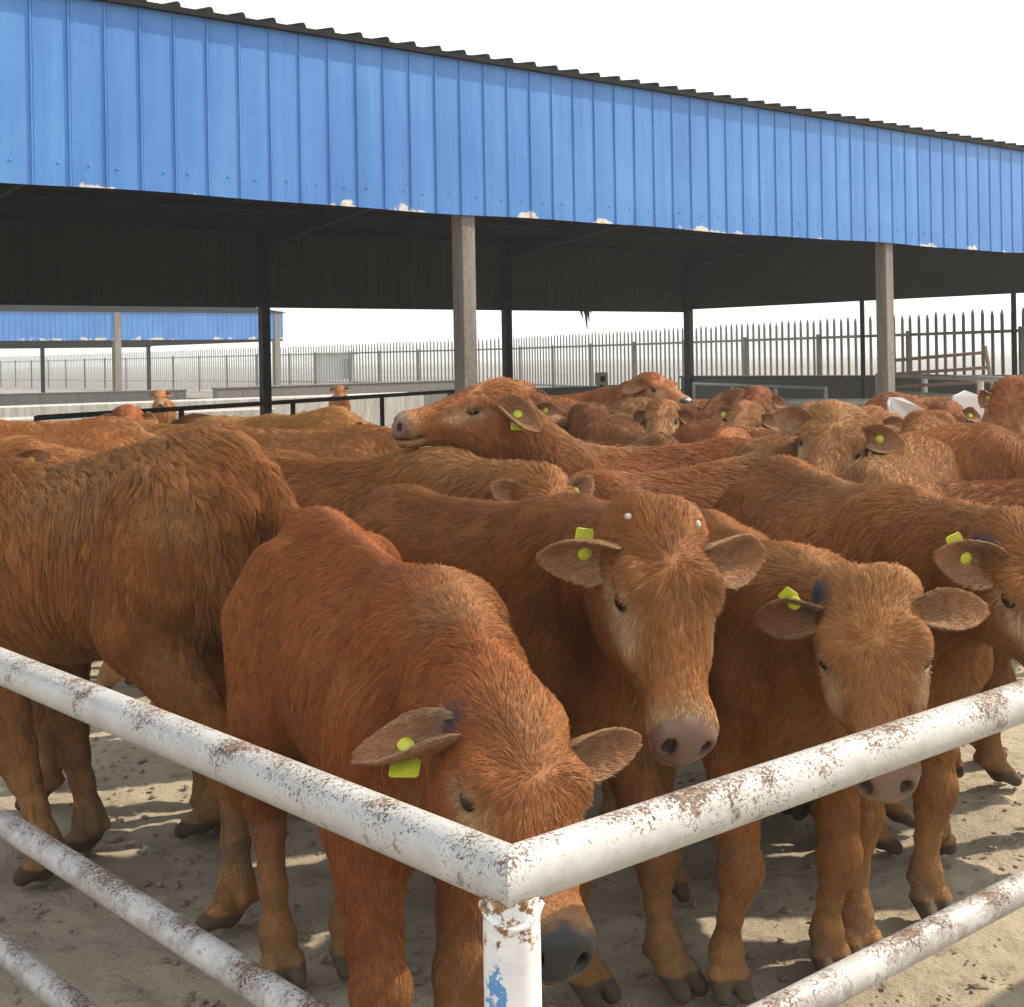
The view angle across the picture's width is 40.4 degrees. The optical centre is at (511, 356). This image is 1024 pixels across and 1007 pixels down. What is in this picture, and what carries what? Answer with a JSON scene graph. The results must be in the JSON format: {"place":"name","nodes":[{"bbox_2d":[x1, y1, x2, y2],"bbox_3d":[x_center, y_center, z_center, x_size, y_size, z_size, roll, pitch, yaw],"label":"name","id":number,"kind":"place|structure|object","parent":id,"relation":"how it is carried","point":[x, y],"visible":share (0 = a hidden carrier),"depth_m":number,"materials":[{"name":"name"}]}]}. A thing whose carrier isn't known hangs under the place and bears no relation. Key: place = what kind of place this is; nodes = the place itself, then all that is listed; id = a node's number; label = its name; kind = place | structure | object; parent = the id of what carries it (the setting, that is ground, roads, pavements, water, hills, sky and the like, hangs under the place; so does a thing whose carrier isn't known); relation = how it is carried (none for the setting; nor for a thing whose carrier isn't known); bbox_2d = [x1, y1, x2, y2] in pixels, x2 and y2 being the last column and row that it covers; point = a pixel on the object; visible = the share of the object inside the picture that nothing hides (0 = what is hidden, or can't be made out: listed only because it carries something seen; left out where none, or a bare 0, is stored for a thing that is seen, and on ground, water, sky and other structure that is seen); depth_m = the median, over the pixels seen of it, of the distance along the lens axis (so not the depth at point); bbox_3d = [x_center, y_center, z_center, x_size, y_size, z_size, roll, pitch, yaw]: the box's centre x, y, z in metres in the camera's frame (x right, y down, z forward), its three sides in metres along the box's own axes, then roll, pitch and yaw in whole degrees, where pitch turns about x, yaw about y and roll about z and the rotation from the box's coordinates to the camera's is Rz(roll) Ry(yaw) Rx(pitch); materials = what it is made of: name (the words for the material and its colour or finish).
{"place":"outdoors","nodes":[
{"label":"outdoors","id":0,"kind":"place"},
{"bbox_2d":[0,351,1023,1006],"bbox_3d":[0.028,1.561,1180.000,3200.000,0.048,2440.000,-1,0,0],"label":"ground","id":1,"kind":"structure","parent":0,"point":[112,963],"depth_m":4.04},
{"bbox_2d":[0,415,157,688],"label":"calf","id":2,"kind":"object","parent":1,"relation":"on","point":[100,433],"visible":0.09,"depth_m":6.48},
{"bbox_2d":[0,389,186,405],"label":"wall","id":3,"kind":"structure","parent":1,"relation":"on","point":[9,399],"depth_m":48.85,"materials":[{"name":"concrete"}]},
{"bbox_2d":[102,404,158,423],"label":"calf","id":4,"kind":"object","parent":1,"relation":"on","point":[129,411],"visible":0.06,"depth_m":8.16},
{"bbox_2d":[0,407,275,421],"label":"feed trough","id":5,"kind":"object","parent":1,"relation":"on","point":[244,412],"visible":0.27,"depth_m":27.00,"materials":[{"name":"concrete"}]},
{"bbox_2d":[0,305,285,392],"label":"cattle shed","id":6,"kind":"structure","parent":1,"relation":"on","point":[116,329],"depth_m":56.32,"materials":[{"name":"metal"}]},
{"bbox_2d":[0,424,300,932],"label":"calf","id":7,"kind":"object","parent":1,"relation":"on","point":[129,562],"visible":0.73,"depth_m":3.81},
{"bbox_2d":[0,435,315,810],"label":"calf","id":8,"kind":"object","parent":1,"relation":"on","point":[54,778],"visible":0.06,"depth_m":4.81},
{"bbox_2d":[148,390,176,423],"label":"calf","id":9,"kind":"object","parent":1,"relation":"on","point":[160,399],"visible":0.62,"depth_m":25.02},
{"bbox_2d":[0,344,352,390],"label":"palisade fence","id":10,"kind":"object","parent":1,"relation":"on","point":[173,357],"visible":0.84,"depth_m":78.50,"materials":[{"name":"grey metal"}]},
{"bbox_2d":[0,392,423,426],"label":"feed trough","id":11,"kind":"object","parent":1,"relation":"on","point":[368,410],"visible":0.17,"depth_m":30.45,"materials":[{"name":"concrete"}]},
{"bbox_2d":[170,412,295,424],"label":"calf","id":12,"kind":"object","parent":1,"relation":"on","point":[185,419],"depth_m":9.52},
{"bbox_2d":[34,389,454,425],"bbox_3d":[-2.439,1.077,19.750,0.068,1.033,11.702,-1,0,26],"label":"rail fence","id":13,"kind":"object","parent":1,"relation":"on","point":[182,409],"visible":0.25,"depth_m":17.95,"materials":[{"name":"metal"}]},
{"bbox_2d":[136,405,361,436],"bbox_3d":[-1.403,0.904,6.925,1.705,1.322,0.618,-1,0,21],"label":"calf","id":14,"kind":"object","parent":1,"relation":"on","point":[333,416],"visible":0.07,"depth_m":6.62},
{"bbox_2d":[150,419,421,706],"bbox_3d":[-1.180,0.917,5.908,1.873,1.287,0.555,-1,0,17],"label":"calf","id":15,"kind":"object","parent":1,"relation":"on","point":[355,440],"visible":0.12,"depth_m":5.70},
{"bbox_2d":[189,412,429,447],"bbox_3d":[-1.202,0.946,8.598,1.807,1.230,0.540,-1,0,-11],"label":"calf","id":16,"kind":"object","parent":1,"relation":"on","point":[224,418],"visible":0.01,"depth_m":8.47},
{"bbox_2d":[309,352,353,379],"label":"hut","id":17,"kind":"object","parent":1,"relation":"on","point":[333,367],"visible":0.34,"depth_m":108.92,"materials":[{"name":"metal"}]},
{"bbox_2d":[342,359,348,377],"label":"door","id":18,"kind":"structure","parent":17,"relation":"in","point":[342,359],"depth_m":108.71,"materials":[{"name":"grey metal"}]},
{"bbox_2d":[211,380,454,405],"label":"wall","id":19,"kind":"structure","parent":1,"relation":"on","point":[323,389],"depth_m":43.33,"materials":[{"name":"concrete"}]},
{"bbox_2d":[329,385,350,410],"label":"calf","id":20,"kind":"object","parent":1,"relation":"on","point":[339,390],"visible":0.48,"depth_m":26.61},
{"bbox_2d":[189,443,594,835],"bbox_3d":[-0.412,0.920,4.406,1.708,1.256,0.566,-1,0,29],"label":"calf","id":21,"kind":"object","parent":1,"relation":"on","point":[346,486],"visible":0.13,"depth_m":4.25},
{"bbox_2d":[220,505,643,1006],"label":"calf","id":22,"kind":"object","parent":1,"relation":"on","point":[353,652],"visible":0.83,"depth_m":2.66},
{"bbox_2d":[0,0,1023,415],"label":"cattle shed","id":23,"kind":"structure","parent":1,"relation":"on","point":[170,154],"depth_m":12.03,"materials":[{"name":"metal"}]},
{"bbox_2d":[580,303,594,328],"bbox_3d":[1.494,-0.820,28.084,0.363,0.526,0.075,-1,0,0],"label":"rag","id":24,"kind":"object","parent":23,"relation":"hanging from","point":[590,307],"visible":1,"depth_m":28.07,"materials":[{"name":"fabric"}]},
{"bbox_2d":[887,397,925,416],"bbox_3d":[2.449,0.363,8.604,0.251,0.231,0.097,-1,0,10],"label":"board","id":25,"kind":"object","parent":23,"relation":"on","point":[901,407],"visible":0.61,"depth_m":8.61,"materials":[{"name":"white plastic"}]},
{"bbox_2d":[952,390,984,418],"bbox_3d":[2.881,0.350,8.804,0.206,0.276,0.092,-1,0,13],"label":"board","id":26,"kind":"object","parent":23,"relation":"on","point":[965,399],"visible":0.35,"depth_m":8.79,"materials":[{"name":"white plastic"}]},
{"bbox_2d":[0,647,1023,1006],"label":"pen fence","id":27,"kind":"object","parent":1,"relation":"on","point":[512,885],"visible":1,"depth_m":2.34,"materials":[{"name":"white metal"}]},
{"bbox_2d":[0,659,1023,1006],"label":"dung crumbs","id":28,"kind":"object","parent":1,"relation":"on","point":[424,933],"visible":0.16,"depth_m":3.94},
{"bbox_2d":[514,378,547,394],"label":"calf","id":29,"kind":"object","parent":1,"relation":"on","point":[528,386],"visible":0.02,"depth_m":8.27},
{"bbox_2d":[351,483,766,1006],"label":"calf","id":30,"kind":"object","parent":1,"relation":"on","point":[614,606],"visible":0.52,"depth_m":3.07},
{"bbox_2d":[446,383,676,395],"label":"wall","id":31,"kind":"structure","parent":1,"relation":"on","point":[558,391],"depth_m":28.03,"materials":[{"name":"concrete"}]},
{"bbox_2d":[391,377,748,477],"bbox_3d":[0.296,0.802,4.968,1.806,1.469,0.663,-1,0,-39],"label":"calf","id":32,"kind":"object","parent":1,"relation":"on","point":[499,418],"visible":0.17,"depth_m":4.43},
{"bbox_2d":[554,396,616,406],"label":"calf","id":33,"kind":"object","parent":1,"relation":"on","point":[568,399],"depth_m":9.63},
{"bbox_2d":[595,372,607,386],"bbox_3d":[1.552,0.894,23.996,0.220,1.257,0.188,-1,0,0],"label":"meter box","id":34,"kind":"object","parent":1,"relation":"on","point":[601,379],"visible":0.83,"depth_m":23.91,"materials":[{"name":"metal"}]},
{"bbox_2d":[550,400,680,447],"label":"calf","id":35,"kind":"object","parent":1,"relation":"on","point":[594,422],"visible":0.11,"depth_m":6.49},
{"bbox_2d":[526,391,715,426],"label":"calf","id":36,"kind":"object","parent":1,"relation":"on","point":[548,406],"visible":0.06,"depth_m":7.25},
{"bbox_2d":[549,372,693,403],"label":"calf","id":37,"kind":"object","parent":1,"relation":"on","point":[654,385],"visible":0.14,"depth_m":9.31},
{"bbox_2d":[633,398,695,435],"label":"calf","id":38,"kind":"object","parent":1,"relation":"on","point":[669,417],"visible":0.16,"depth_m":7.10},
{"bbox_2d":[351,307,1023,390],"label":"palisade fence","id":39,"kind":"object","parent":1,"relation":"on","point":[817,354],"visible":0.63,"depth_m":36.68,"materials":[{"name":"grey metal"}]},
{"bbox_2d":[568,446,809,820],"bbox_3d":[0.445,0.926,4.475,1.720,1.213,0.621,-1,0,-34],"label":"calf","id":40,"kind":"object","parent":1,"relation":"on","point":[703,485],"visible":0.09,"depth_m":4.50},
{"bbox_2d":[607,396,775,413],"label":"calf","id":41,"kind":"object","parent":1,"relation":"on","point":[630,404],"visible":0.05,"depth_m":8.74},
{"bbox_2d":[697,388,744,412],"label":"calf","id":42,"kind":"object","parent":1,"relation":"on","point":[728,398],"visible":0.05,"depth_m":7.79},
{"bbox_2d":[672,418,784,443],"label":"calf","id":43,"kind":"object","parent":1,"relation":"on","point":[693,431],"visible":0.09,"depth_m":6.84},
{"bbox_2d":[700,425,770,441],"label":"calf","id":44,"kind":"object","parent":1,"relation":"on","point":[725,431],"visible":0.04,"depth_m":6.46},
{"bbox_2d":[692,398,787,406],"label":"calf","id":45,"kind":"object","parent":1,"relation":"on","point":[700,400],"visible":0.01,"depth_m":10.52},
{"bbox_2d":[713,399,778,430],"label":"calf","id":46,"kind":"object","parent":1,"relation":"on","point":[744,413],"visible":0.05,"depth_m":6.93},
{"bbox_2d":[692,382,827,398],"bbox_3d":[4.255,0.975,24.500,0.064,0.997,5.262,-1,0,-16],"label":"rail fence","id":47,"kind":"object","parent":1,"relation":"on","point":[775,387],"visible":0.34,"depth_m":23.97,"materials":[{"name":"grey metal"}]},
{"bbox_2d":[741,385,786,410],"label":"calf","id":48,"kind":"object","parent":1,"relation":"on","point":[760,393],"visible":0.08,"depth_m":8.84},
{"bbox_2d":[657,508,989,1005],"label":"calf","id":49,"kind":"object","parent":1,"relation":"on","point":[813,646],"visible":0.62,"depth_m":3.15},
{"bbox_2d":[784,399,868,405],"bbox_3d":[3.383,0.965,14.750,2.795,1.048,0.092,-1,0,34],"label":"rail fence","id":50,"kind":"object","parent":1,"relation":"on","point":[800,402],"visible":0.02,"depth_m":14.80,"materials":[{"name":"grey metal"}]},
{"bbox_2d":[771,398,904,475],"bbox_3d":[1.254,0.834,5.424,0.538,1.372,2.089,-1,0,6],"label":"calf","id":51,"kind":"object","parent":1,"relation":"on","point":[836,437],"visible":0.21,"depth_m":4.65},
{"bbox_2d":[679,375,1008,407],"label":"wall","id":52,"kind":"structure","parent":1,"relation":"on","point":[844,386],"depth_m":27.41,"materials":[{"name":"concrete"}]},
{"bbox_2d":[717,453,1023,954],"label":"calf","id":53,"kind":"object","parent":1,"relation":"on","point":[931,539],"visible":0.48,"depth_m":3.54},
{"bbox_2d":[724,422,1023,785],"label":"calf","id":54,"kind":"object","parent":1,"relation":"on","point":[984,451],"visible":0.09,"depth_m":4.87},
{"bbox_2d":[860,404,903,428],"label":"calf","id":55,"kind":"object","parent":1,"relation":"on","point":[879,415],"visible":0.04,"depth_m":6.95},
{"bbox_2d":[801,400,982,423],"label":"calf","id":56,"kind":"object","parent":1,"relation":"on","point":[807,406],"depth_m":7.69},
{"bbox_2d":[834,409,964,855],"bbox_3d":[1.357,0.864,4.841,0.530,1.304,1.827,-1,0,21],"label":"calf","id":57,"kind":"object","parent":1,"relation":"on","point":[922,460],"visible":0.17,"depth_m":4.70},
{"bbox_2d":[864,392,987,421],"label":"calf","id":58,"kind":"object","parent":1,"relation":"on","point":[881,400],"visible":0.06,"depth_m":10.12},
{"bbox_2d":[875,373,1003,395],"bbox_3d":[4.826,0.829,15.250,0.067,1.268,4.588,-1,0,-5],"label":"rail fence","id":59,"kind":"object","parent":1,"relation":"on","point":[924,378],"visible":0.3,"depth_m":15.54,"materials":[{"name":"grey metal"}]},
{"bbox_2d":[895,346,993,396],"bbox_3d":[4.612,0.676,15.069,0.161,1.581,1.352,-1,0,-44],"label":"gate hurdle","id":60,"kind":"object","parent":1,"relation":"on","point":[987,360],"visible":0.32,"depth_m":14.94,"materials":[{"name":"metal"}]},
{"bbox_2d":[876,478,1023,854],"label":"calf","id":61,"kind":"object","parent":1,"relation":"on","point":[996,493],"visible":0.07,"depth_m":4.35},
{"bbox_2d":[927,399,982,423],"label":"calf","id":62,"kind":"object","parent":1,"relation":"on","point":[958,412],"visible":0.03,"depth_m":6.95},
{"bbox_2d":[977,374,1023,433],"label":"calf","id":63,"kind":"object","parent":1,"relation":"on","point":[1002,400],"visible":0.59,"depth_m":5.92},
{"bbox_2d":[0,0,1023,366],"label":"sky","id":64,"kind":"structure","parent":0,"point":[951,66],"materials":[{"name":"white"}]},
{"bbox_2d":[108,327,1018,366],"bbox_3d":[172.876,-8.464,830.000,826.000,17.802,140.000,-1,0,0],"label":"hills","id":65,"kind":"structure","parent":0,"point":[1007,341],"depth_m":779.18,"materials":[{"name":"grey"}]}
]}

